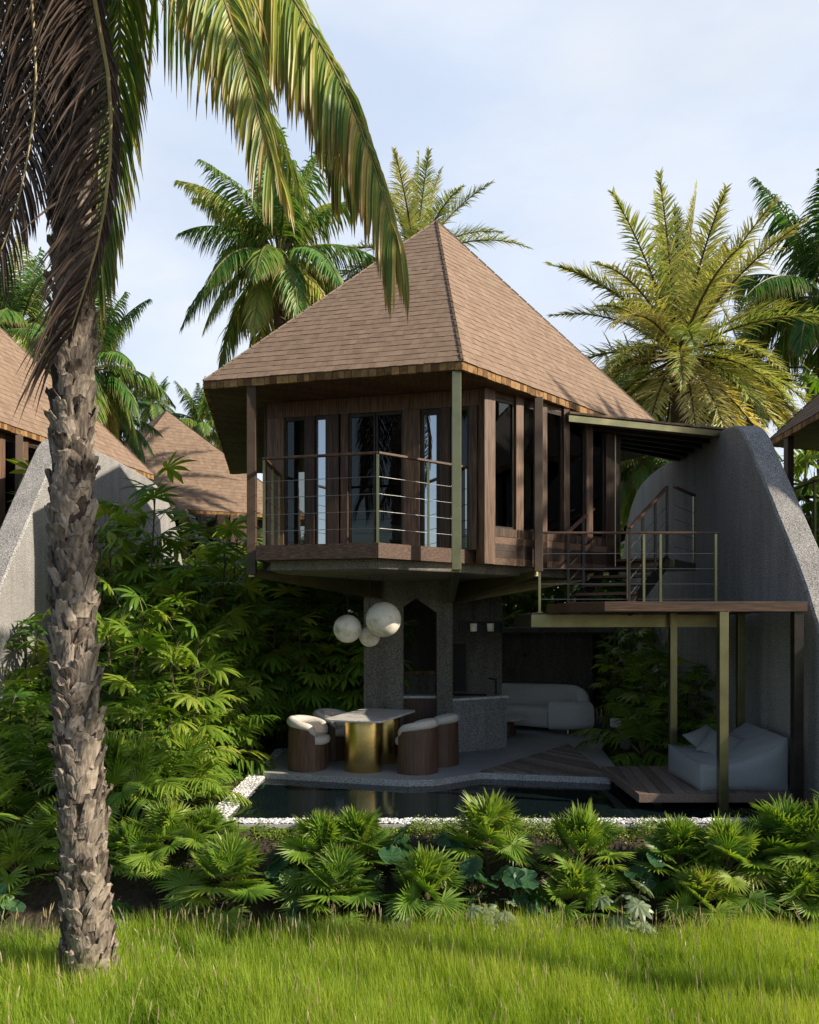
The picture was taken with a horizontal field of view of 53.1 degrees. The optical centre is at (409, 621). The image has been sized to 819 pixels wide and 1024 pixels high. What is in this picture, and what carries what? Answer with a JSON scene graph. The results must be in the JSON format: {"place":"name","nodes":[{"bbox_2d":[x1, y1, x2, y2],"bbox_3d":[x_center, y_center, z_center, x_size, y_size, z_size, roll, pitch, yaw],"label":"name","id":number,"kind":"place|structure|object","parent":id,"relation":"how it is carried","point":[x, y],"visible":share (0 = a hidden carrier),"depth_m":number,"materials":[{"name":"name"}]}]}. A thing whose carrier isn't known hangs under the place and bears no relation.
{"place":"outdoors","nodes":[
{"label":"outdoors","id":0,"kind":"place"},
{"bbox_2d":[0,895,818,1023],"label":"grass","id":1,"kind":"structure","parent":0,"point":[572,991],"depth_m":6.04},
{"bbox_2d":[0,709,818,1023],"bbox_3d":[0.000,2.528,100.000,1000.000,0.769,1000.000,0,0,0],"label":"ground","id":2,"kind":"structure","parent":0,"point":[44,895],"depth_m":7.78,"materials":[{"name":"soil"}]},
{"bbox_2d":[0,751,46,825],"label":"fan palm","id":3,"kind":"object","parent":2,"relation":"on","point":[11,803],"visible":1,"depth_m":8.41,"materials":[{"name":"green plant"}]},
{"bbox_2d":[0,233,53,368],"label":"coconut palm","id":4,"kind":"object","parent":2,"relation":"on","point":[15,308],"visible":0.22,"depth_m":20.58,"materials":[{"name":"green plant"}]},
{"bbox_2d":[0,608,54,782],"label":"lady palm","id":5,"kind":"object","parent":2,"relation":"on","point":[40,653],"visible":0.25,"depth_m":10.57,"materials":[{"name":"green plant"}]},
{"bbox_2d":[0,676,55,807],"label":"lady palm","id":6,"kind":"object","parent":2,"relation":"on","point":[23,694],"visible":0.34,"depth_m":9.48,"materials":[{"name":"green plant"}]},
{"bbox_2d":[0,821,60,905],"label":"fan palm","id":7,"kind":"object","parent":2,"relation":"on","point":[15,844],"visible":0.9,"depth_m":7.66,"materials":[{"name":"green plant"}]},
{"bbox_2d":[0,699,122,850],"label":"arching palm","id":8,"kind":"object","parent":2,"relation":"on","point":[26,757],"visible":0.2,"depth_m":8.95,"materials":[{"name":"green plant"}]},
{"bbox_2d":[16,796,112,867],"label":"fan palm","id":9,"kind":"object","parent":2,"relation":"on","point":[48,820],"visible":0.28,"depth_m":7.83,"materials":[{"name":"green plant"}]},
{"bbox_2d":[0,327,153,527],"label":"villa","id":10,"kind":"object","parent":2,"relation":"on","point":[25,436],"visible":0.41,"depth_m":13.67,"materials":[{"name":"brown wood"}]},
{"bbox_2d":[5,287,175,448],"bbox_3d":[-6.898,-2.554,17.341,3.268,10.028,3.405,0,0,16],"label":"coconut palm","id":11,"kind":"object","parent":2,"relation":"on","point":[113,389],"visible":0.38,"depth_m":17.40,"materials":[{"name":"green plant"}]},
{"bbox_2d":[0,439,181,740],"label":"concrete wall","id":12,"kind":"structure","parent":2,"relation":"on","point":[24,573],"depth_m":11.34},
{"bbox_2d":[49,729,168,830],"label":"fan palm","id":13,"kind":"object","parent":2,"relation":"on","point":[116,752],"visible":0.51,"depth_m":8.56,"materials":[{"name":"green plant"}]},
{"bbox_2d":[33,731,191,823],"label":"arching palm","id":14,"kind":"object","parent":2,"relation":"on","point":[170,786],"visible":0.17,"depth_m":8.51,"materials":[{"name":"green plant"}]},
{"bbox_2d":[94,481,178,712],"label":"lady palm","id":15,"kind":"object","parent":2,"relation":"on","point":[103,562],"visible":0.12,"depth_m":11.72,"materials":[{"name":"green plant"}]},
{"bbox_2d":[111,381,162,462],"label":"coconut palm","id":16,"kind":"object","parent":2,"relation":"on","point":[128,438],"visible":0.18,"depth_m":19.84,"materials":[{"name":"green plant"}]},
{"bbox_2d":[107,816,190,891],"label":"fan palm","id":17,"kind":"object","parent":2,"relation":"on","point":[129,840],"visible":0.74,"depth_m":7.78,"materials":[{"name":"green plant"}]},
{"bbox_2d":[105,728,192,821],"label":"fan palm","id":18,"kind":"object","parent":2,"relation":"on","point":[153,759],"visible":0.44,"depth_m":8.83,"materials":[{"name":"green plant"}]},
{"bbox_2d":[95,575,203,744],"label":"lady palm","id":19,"kind":"object","parent":2,"relation":"on","point":[125,634],"visible":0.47,"depth_m":10.02,"materials":[{"name":"green plant"}]},
{"bbox_2d":[100,676,203,792],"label":"lady palm","id":20,"kind":"object","parent":2,"relation":"on","point":[133,702],"visible":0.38,"depth_m":9.45,"materials":[{"name":"green plant"}]},
{"bbox_2d":[95,451,211,730],"bbox_3d":[-3.755,-0.034,11.647,2.016,4.615,1.809,0,0,0],"label":"lady palm","id":21,"kind":"object","parent":2,"relation":"on","point":[131,526],"visible":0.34,"depth_m":11.47,"materials":[{"name":"green plant"}]},
{"bbox_2d":[101,504,215,675],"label":"lady palm","id":22,"kind":"object","parent":2,"relation":"on","point":[157,549],"visible":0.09,"depth_m":11.73,"materials":[{"name":"green plant"}]},
{"bbox_2d":[113,798,209,880],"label":"fan palm","id":23,"kind":"object","parent":2,"relation":"on","point":[166,822],"visible":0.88,"depth_m":7.92,"materials":[{"name":"green plant"}]},
{"bbox_2d":[125,542,225,742],"bbox_3d":[-3.193,0.585,11.336,1.528,3.314,1.371,0,0,3],"label":"lady palm","id":24,"kind":"object","parent":2,"relation":"on","point":[205,609],"visible":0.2,"depth_m":11.24,"materials":[{"name":"green plant"}]},
{"bbox_2d":[109,708,251,819],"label":"arching palm","id":25,"kind":"object","parent":2,"relation":"on","point":[196,781],"visible":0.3,"depth_m":9.25,"materials":[{"name":"green plant"}]},
{"bbox_2d":[129,604,243,788],"bbox_3d":[-2.751,1.017,10.137,1.501,2.463,1.477,0,0,-24],"label":"lady palm","id":26,"kind":"object","parent":2,"relation":"on","point":[216,669],"visible":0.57,"depth_m":10.01,"materials":[{"name":"green plant"}]},
{"bbox_2d":[159,724,233,800],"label":"fan palm","id":27,"kind":"object","parent":2,"relation":"on","point":[198,746],"visible":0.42,"depth_m":9.51,"materials":[{"name":"green plant"}]},
{"bbox_2d":[172,376,222,451],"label":"coconut palm","id":28,"kind":"object","parent":2,"relation":"on","point":[197,416],"visible":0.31,"depth_m":29.64,"materials":[{"name":"green plant"}]},
{"bbox_2d":[154,509,246,607],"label":"lady palm","id":29,"kind":"object","parent":2,"relation":"on","point":[229,559],"visible":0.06,"depth_m":14.45,"materials":[{"name":"green plant"}]},
{"bbox_2d":[0,0,409,992],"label":"coconut palm","id":30,"kind":"object","parent":2,"relation":"on","point":[70,66],"visible":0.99,"depth_m":5.97,"materials":[{"name":"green plant"}]},
{"bbox_2d":[171,802,248,849],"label":"fan palm","id":31,"kind":"object","parent":2,"relation":"on","point":[210,822],"visible":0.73,"depth_m":8.18,"materials":[{"name":"green plant"}]},
{"bbox_2d":[124,410,303,586],"bbox_3d":[-7.092,-2.110,24.427,8.164,8.320,6.976,0,0,22],"label":"villa","id":32,"kind":"object","parent":2,"relation":"on","point":[211,487],"visible":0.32,"depth_m":23.29,"materials":[{"name":"brown wood"}]},
{"bbox_2d":[176,624,265,778],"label":"lady palm","id":33,"kind":"object","parent":2,"relation":"on","point":[251,690],"visible":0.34,"depth_m":11.26,"materials":[{"name":"green plant"}]},
{"bbox_2d":[156,827,289,931],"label":"fan palm","id":34,"kind":"object","parent":2,"relation":"on","point":[225,859],"visible":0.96,"depth_m":7.45,"materials":[{"name":"green plant"}]},
{"bbox_2d":[189,516,275,744],"bbox_3d":[-2.814,0.372,12.241,1.643,3.762,1.475,0,0,34],"label":"lady palm","id":35,"kind":"object","parent":2,"relation":"on","point":[239,646],"visible":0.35,"depth_m":12.08,"materials":[{"name":"green plant"}]},
{"bbox_2d":[186,691,280,785],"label":"arching palm","id":36,"kind":"object","parent":2,"relation":"on","point":[252,753],"visible":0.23,"depth_m":11.32,"materials":[{"name":"green plant"}]},
{"bbox_2d":[193,563,279,758],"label":"lady palm","id":37,"kind":"object","parent":2,"relation":"on","point":[246,576],"visible":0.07,"depth_m":12.62,"materials":[{"name":"green plant"}]},
{"bbox_2d":[195,573,304,756],"bbox_3d":[-2.560,0.705,12.830,1.910,3.061,1.714,0,0,6],"label":"lady palm","id":38,"kind":"object","parent":2,"relation":"on","point":[265,658],"visible":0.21,"depth_m":12.68,"materials":[{"name":"green plant"}]},
{"bbox_2d":[173,127,374,606],"bbox_3d":[-3.041,-4.300,18.530,4.411,13.521,5.332,0,0,-38],"label":"coconut palm","id":39,"kind":"object","parent":2,"relation":"on","point":[282,287],"visible":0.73,"depth_m":17.88,"materials":[{"name":"green plant"}]},
{"bbox_2d":[257,583,335,749],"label":"lady palm","id":40,"kind":"object","parent":2,"relation":"on","point":[280,723],"visible":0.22,"depth_m":13.31,"materials":[{"name":"green plant"}]},
{"bbox_2d":[260,588,346,725],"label":"lady palm","id":41,"kind":"object","parent":2,"relation":"on","point":[291,700],"visible":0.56,"depth_m":12.99,"materials":[{"name":"green plant"}]},
{"bbox_2d":[262,806,371,899],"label":"fan palm","id":42,"kind":"object","parent":2,"relation":"on","point":[316,829],"visible":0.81,"depth_m":7.68,"materials":[{"name":"green plant"}]},
{"bbox_2d":[271,841,389,934],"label":"fan palm","id":43,"kind":"object","parent":2,"relation":"on","point":[334,868],"visible":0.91,"depth_m":7.42,"materials":[{"name":"green plant"}]},
{"bbox_2d":[293,589,373,712],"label":"lady palm","id":44,"kind":"object","parent":2,"relation":"on","point":[343,704],"visible":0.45,"depth_m":12.95,"materials":[{"name":"green plant"}]},
{"bbox_2d":[318,804,405,890],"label":"fan palm","id":45,"kind":"object","parent":2,"relation":"on","point":[360,826],"visible":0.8,"depth_m":7.85,"materials":[{"name":"green plant"}]},
{"bbox_2d":[309,593,419,711],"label":"lady palm","id":46,"kind":"object","parent":2,"relation":"on","point":[354,658],"visible":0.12,"depth_m":12.95,"materials":[{"name":"green plant"}]},
{"bbox_2d":[0,814,753,849],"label":"ground cover","id":47,"kind":"object","parent":2,"relation":"on","point":[296,830],"visible":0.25,"depth_m":8.45,"materials":[{"name":"green plant"}]},
{"bbox_2d":[0,738,812,826],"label":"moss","id":48,"kind":"object","parent":2,"relation":"on","point":[607,753],"visible":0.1,"depth_m":11.88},
{"bbox_2d":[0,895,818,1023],"bbox_3d":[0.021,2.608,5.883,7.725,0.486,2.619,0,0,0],"label":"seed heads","id":49,"kind":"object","parent":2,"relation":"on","point":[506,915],"visible":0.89,"depth_m":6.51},
{"bbox_2d":[377,841,476,936],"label":"fan palm","id":50,"kind":"object","parent":2,"relation":"on","point":[427,871],"visible":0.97,"depth_m":7.32,"materials":[{"name":"green plant"}]},
{"bbox_2d":[329,147,533,281],"bbox_3d":[0.017,-4.436,19.541,4.788,13.792,4.815,0,0,-38],"label":"date palm","id":51,"kind":"object","parent":2,"relation":"on","point":[411,222],"visible":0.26,"depth_m":18.78,"materials":[{"name":"green plant"}]},
{"bbox_2d":[263,726,614,786],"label":"terrace","id":52,"kind":"structure","parent":2,"relation":"on","point":[526,741],"depth_m":11.43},
{"bbox_2d":[287,715,330,772],"bbox_3d":[-1.402,1.684,11.421,0.614,0.731,0.621,0,0,18],"label":"dining chair","id":53,"kind":"object","parent":52,"relation":"on","point":[309,738],"visible":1,"depth_m":11.19,"materials":[{"name":"brown wood"}]},
{"bbox_2d":[313,708,346,761],"bbox_3d":[-1.142,1.684,12.281,0.614,0.731,0.621,0,0,30],"label":"dining chair","id":54,"kind":"object","parent":52,"relation":"on","point":[336,743],"visible":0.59,"depth_m":12.05,"materials":[{"name":"wood"}]},
{"bbox_2d":[325,708,414,772],"bbox_3d":[-0.530,1.680,11.580,0.840,0.740,1.520,0,0,19],"label":"dining table","id":55,"kind":"object","parent":52,"relation":"on","point":[371,735],"visible":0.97,"depth_m":11.12,"materials":[{"name":"metal"}]},
{"bbox_2d":[395,718,438,775],"bbox_3d":[0.102,1.684,11.199,0.614,0.731,0.621,0,0,22],"label":"dining chair","id":56,"kind":"object","parent":52,"relation":"on","point":[416,742],"visible":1,"depth_m":10.94,"materials":[{"name":"wood"}]},
{"bbox_2d":[404,671,435,724],"bbox_3d":[0.025,1.430,13.250,0.990,1.240,0.520,0,0,0],"label":"sideboard","id":57,"kind":"object","parent":52,"relation":"on","point":[420,696],"visible":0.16,"depth_m":13.07,"materials":[{"name":"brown wood"}]},
{"bbox_2d":[203,220,655,726],"bbox_3d":[0.472,-2.110,12.959,8.164,8.320,6.976,0,0,0],"label":"villa","id":58,"kind":"object","parent":52,"relation":"on","point":[353,401],"visible":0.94,"depth_m":10.92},
{"bbox_2d":[285,417,305,544],"bbox_3d":[-1.528,-1.826,11.032,0.304,1.824,0.050,0,0,14],"label":"window","id":59,"kind":"structure","parent":58,"relation":"in","point":[287,420],"depth_m":11.04,"materials":[{"name":"metal"}]},
{"bbox_2d":[316,416,326,543],"bbox_3d":[-1.170,-1.826,10.943,0.161,1.824,0.050,0,0,14],"label":"window","id":60,"kind":"structure","parent":58,"relation":"in","point":[321,421],"depth_m":10.94,"materials":[{"name":"glass"}]},
{"bbox_2d":[349,413,375,542],"bbox_3d":[-0.619,-1.826,10.806,0.362,1.824,0.050,0,0,14],"label":"window","id":61,"kind":"structure","parent":58,"relation":"in","point":[351,416],"depth_m":10.82,"materials":[{"name":"metal"}]},
{"bbox_2d":[333,575,400,646],"bbox_3d":[-0.555,-0.138,10.985,0.917,0.963,0.512,0,0,17],"label":"globe lamp","id":62,"kind":"object","parent":58,"relation":"hanging from","point":[383,618],"visible":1,"depth_m":10.83,"materials":[{"name":"glass"}]},
{"bbox_2d":[352,525,400,543],"bbox_3d":[-0.175,-1.195,13.290,1.490,0.530,1.820,0,0,0],"label":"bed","id":63,"kind":"object","parent":58,"relation":"on","point":[386,535],"visible":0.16,"depth_m":12.38,"materials":[{"name":"white wood"}]},
{"bbox_2d":[421,409,439,546],"bbox_3d":[0.274,-1.826,10.583,0.247,1.824,0.050,0,0,14],"label":"window","id":64,"kind":"structure","parent":58,"relation":"in","point":[430,418],"depth_m":10.58,"materials":[{"name":"glass"}]},
{"bbox_2d":[453,641,467,692],"bbox_3d":[0.830,0.750,13.515,0.260,0.860,0.060,0,0,0],"label":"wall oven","id":65,"kind":"object","parent":58,"relation":"attached to","point":[460,666],"depth_m":13.48,"materials":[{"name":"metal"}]},
{"bbox_2d":[495,397,513,529],"bbox_3d":[1.196,-2.042,10.632,0.408,1.675,0.050,0,0,-38],"label":"window","id":66,"kind":"structure","parent":58,"relation":"in","point":[504,409],"depth_m":10.67,"materials":[{"name":"glass"}]},
{"bbox_2d":[524,404,532,530],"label":"window","id":67,"kind":"structure","parent":58,"relation":"in","point":[528,410],"depth_m":10.95,"materials":[{"name":"glass"}]},
{"bbox_2d":[547,410,561,531],"bbox_3d":[1.963,-2.042,11.241,0.328,1.675,0.050,0,0,-38],"label":"window","id":68,"kind":"structure","parent":58,"relation":"in","point":[554,419],"depth_m":11.27,"materials":[{"name":"glass"}]},
{"bbox_2d":[570,423,583,535],"bbox_3d":[2.331,-2.042,11.534,0.348,1.675,0.050,0,0,-38],"label":"window","id":69,"kind":"structure","parent":58,"relation":"in","point":[576,434],"depth_m":11.56,"materials":[{"name":"glass"}]},
{"bbox_2d":[593,431,603,537],"bbox_3d":[2.699,-2.042,11.826,0.288,1.675,0.050,0,0,-38],"label":"window","id":70,"kind":"structure","parent":58,"relation":"in","point":[598,437],"depth_m":11.86,"materials":[{"name":"glass"}]},
{"bbox_2d":[566,411,726,460],"bbox_3d":[3.673,-2.810,12.430,3.803,0.156,1.722,0,0,-39],"label":"entrance canopy","id":71,"kind":"object","parent":58,"relation":"attached to","point":[670,441],"visible":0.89,"depth_m":12.09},
{"bbox_2d":[434,713,459,767],"bbox_3d":[0.422,1.684,11.799,0.614,0.731,0.621,0,0,18],"label":"dining chair","id":72,"kind":"object","parent":52,"relation":"on","point":[448,744],"visible":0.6,"depth_m":11.54,"materials":[{"name":"wood"}]},
{"bbox_2d":[453,678,508,752],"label":"kitchen island","id":73,"kind":"structure","parent":52,"relation":"on","point":[482,723],"depth_m":13.05,"materials":[{"name":"concrete"}]},
{"bbox_2d":[480,744,605,776],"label":"timber deck","id":74,"kind":"structure","parent":52,"relation":"on","point":[567,760],"depth_m":11.54,"materials":[{"name":"brown wood"}]},
{"bbox_2d":[502,683,593,733],"bbox_3d":[1.911,1.635,15.739,3.229,0.830,1.366,0,0,14],"label":"curved sofa","id":75,"kind":"object","parent":52,"relation":"on","point":[567,708],"visible":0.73,"depth_m":15.41,"materials":[{"name":"fabric"}]},
{"bbox_2d":[502,627,614,704],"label":"wall","id":76,"kind":"structure","parent":52,"relation":"on","point":[561,655],"depth_m":16.75,"materials":[{"name":"concrete"}]},
{"bbox_2d":[455,857,499,894],"bbox_3d":[0.643,2.387,7.577,0.506,0.417,0.454,0,0,31],"label":"broad leaf plant","id":77,"kind":"object","parent":2,"relation":"on","point":[473,872],"visible":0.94,"depth_m":7.54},
{"bbox_2d":[215,748,748,828],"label":"pebbles","id":78,"kind":"object","parent":2,"relation":"on","point":[247,786],"visible":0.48,"depth_m":8.69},
{"bbox_2d":[439,788,537,876],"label":"fan palm","id":79,"kind":"object","parent":2,"relation":"on","point":[492,820],"visible":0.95,"depth_m":7.82,"materials":[{"name":"green plant"}]},
{"bbox_2d":[463,891,519,934],"bbox_3d":[0.750,2.645,7.256,0.635,0.418,0.534,0,0,-25],"label":"lobed plant","id":80,"kind":"object","parent":2,"relation":"on","point":[472,909],"visible":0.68,"depth_m":7.16,"materials":[{"name":"green plant"}]},
{"bbox_2d":[491,865,546,910],"bbox_3d":[0.971,2.446,7.516,0.502,0.429,0.436,0,0,36],"label":"broad leaf plant","id":81,"kind":"object","parent":2,"relation":"on","point":[513,878],"visible":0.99,"depth_m":7.43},
{"bbox_2d":[526,854,638,932],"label":"fan palm","id":82,"kind":"object","parent":2,"relation":"on","point":[561,888],"visible":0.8,"depth_m":7.35,"materials":[{"name":"green plant"}]},
{"bbox_2d":[531,798,636,898],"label":"fan palm","id":83,"kind":"object","parent":2,"relation":"on","point":[578,831],"visible":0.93,"depth_m":7.75,"materials":[{"name":"green plant"}]},
{"bbox_2d":[585,879,657,934],"bbox_3d":[1.882,2.596,7.325,0.647,0.507,0.769,0,0,0],"label":"lobed plant","id":84,"kind":"object","parent":2,"relation":"on","point":[635,905],"visible":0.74,"depth_m":7.21,"materials":[{"name":"green plant"}]},
{"bbox_2d":[589,627,664,740],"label":"lady palm","id":85,"kind":"object","parent":2,"relation":"on","point":[618,691],"visible":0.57,"depth_m":14.58,"materials":[{"name":"green plant"}]},
{"bbox_2d":[568,696,691,766],"bbox_3d":[3.624,2.006,12.626,1.887,1.748,1.909,0,0,-25],"label":"shrub","id":86,"kind":"object","parent":2,"relation":"on","point":[641,728],"visible":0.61,"depth_m":12.51,"materials":[{"name":"green plant"}]},
{"bbox_2d":[616,850,664,893],"bbox_3d":[2.185,2.353,7.681,0.417,0.410,0.480,0,0,-1],"label":"broad leaf plant","id":87,"kind":"object","parent":2,"relation":"on","point":[642,875],"visible":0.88,"depth_m":7.62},
{"bbox_2d":[616,640,695,755],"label":"lady palm","id":88,"kind":"object","parent":2,"relation":"on","point":[649,675],"visible":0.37,"depth_m":13.06,"materials":[{"name":"green plant"}]},
{"bbox_2d":[514,532,806,811],"bbox_3d":[3.048,0.485,10.880,2.896,3.349,3.440,0,0,0],"label":"stair landing","id":89,"kind":"object","parent":2,"relation":"on","point":[672,616],"visible":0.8,"depth_m":9.43,"materials":[{"name":"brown wood"}]},
{"bbox_2d":[566,486,696,615],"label":"staircase","id":90,"kind":"structure","parent":89,"relation":"on","point":[590,585],"depth_m":11.48,"materials":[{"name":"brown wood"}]},
{"bbox_2d":[621,383,711,530],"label":"coconut palm","id":91,"kind":"object","parent":2,"relation":"on","point":[643,470],"visible":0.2,"depth_m":19.13,"materials":[{"name":"green plant"}]},
{"bbox_2d":[626,811,729,899],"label":"fan palm","id":92,"kind":"object","parent":2,"relation":"on","point":[672,835],"visible":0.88,"depth_m":7.75,"materials":[{"name":"green plant"}]},
{"bbox_2d":[542,167,818,470],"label":"date palm","id":93,"kind":"object","parent":2,"relation":"on","point":[688,291],"visible":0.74,"depth_m":17.50,"materials":[{"name":"green plant"}]},
{"bbox_2d":[646,656,716,747],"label":"lady palm","id":94,"kind":"object","parent":2,"relation":"on","point":[688,722],"visible":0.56,"depth_m":12.43,"materials":[{"name":"green plant"}]},
{"bbox_2d":[654,861,754,944],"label":"fan palm","id":95,"kind":"object","parent":2,"relation":"on","point":[689,890],"visible":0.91,"depth_m":7.34,"materials":[{"name":"green plant"}]},
{"bbox_2d":[602,766,813,803],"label":"timber platform","id":96,"kind":"structure","parent":2,"relation":"on","point":[652,784],"depth_m":9.46,"materials":[{"name":"brown wood"}]},
{"bbox_2d":[668,722,787,790],"bbox_3d":[3.855,1.625,10.020,1.110,0.645,1.272,0,0,0],"label":"daybed","id":97,"kind":"object","parent":96,"relation":"on","point":[758,758],"visible":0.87,"depth_m":9.44,"materials":[{"name":"fabric"}]},
{"bbox_2d":[619,426,818,807],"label":"concrete wall","id":98,"kind":"structure","parent":2,"relation":"on","point":[735,480],"depth_m":11.21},
{"bbox_2d":[667,809,785,921],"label":"fan palm","id":99,"kind":"object","parent":2,"relation":"on","point":[727,840],"visible":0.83,"depth_m":7.56,"materials":[{"name":"green plant"}]},
{"bbox_2d":[657,283,818,429],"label":"date palm","id":100,"kind":"object","parent":2,"relation":"on","point":[789,407],"visible":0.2,"depth_m":20.51,"materials":[{"name":"green plant"}]},
{"bbox_2d":[719,168,818,530],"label":"coconut palm","id":101,"kind":"object","parent":2,"relation":"on","point":[796,339],"visible":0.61,"depth_m":19.75,"materials":[{"name":"green plant"}]},
{"bbox_2d":[732,792,818,878],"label":"fan palm","id":102,"kind":"object","parent":2,"relation":"on","point":[774,826],"visible":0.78,"depth_m":7.75,"materials":[{"name":"green plant"}]},
{"bbox_2d":[757,858,818,932],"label":"fan palm","id":103,"kind":"object","parent":2,"relation":"on","point":[798,884],"visible":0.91,"depth_m":7.36,"materials":[{"name":"green plant"}]},
{"bbox_2d":[764,794,818,881],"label":"fan palm","id":104,"kind":"object","parent":2,"relation":"on","point":[802,856],"visible":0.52,"depth_m":7.66,"materials":[{"name":"green plant"}]},
{"bbox_2d":[770,393,818,543],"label":"villa","id":105,"kind":"object","parent":2,"relation":"on","point":[799,429],"visible":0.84,"depth_m":13.12,"materials":[{"name":"brown wood"}]},
{"bbox_2d":[774,363,818,535],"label":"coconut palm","id":106,"kind":"object","parent":2,"relation":"on","point":[804,460],"visible":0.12,"depth_m":16.14,"materials":[{"name":"green plant"}]},
{"bbox_2d":[0,0,818,602],"label":"sky","id":107,"kind":"structure","parent":0,"point":[558,104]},
{"bbox_2d":[230,778,772,818],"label":"water","id":108,"kind":"structure","parent":0,"point":[275,798],"depth_m":9.75,"materials":[{"name":"black liquid"}]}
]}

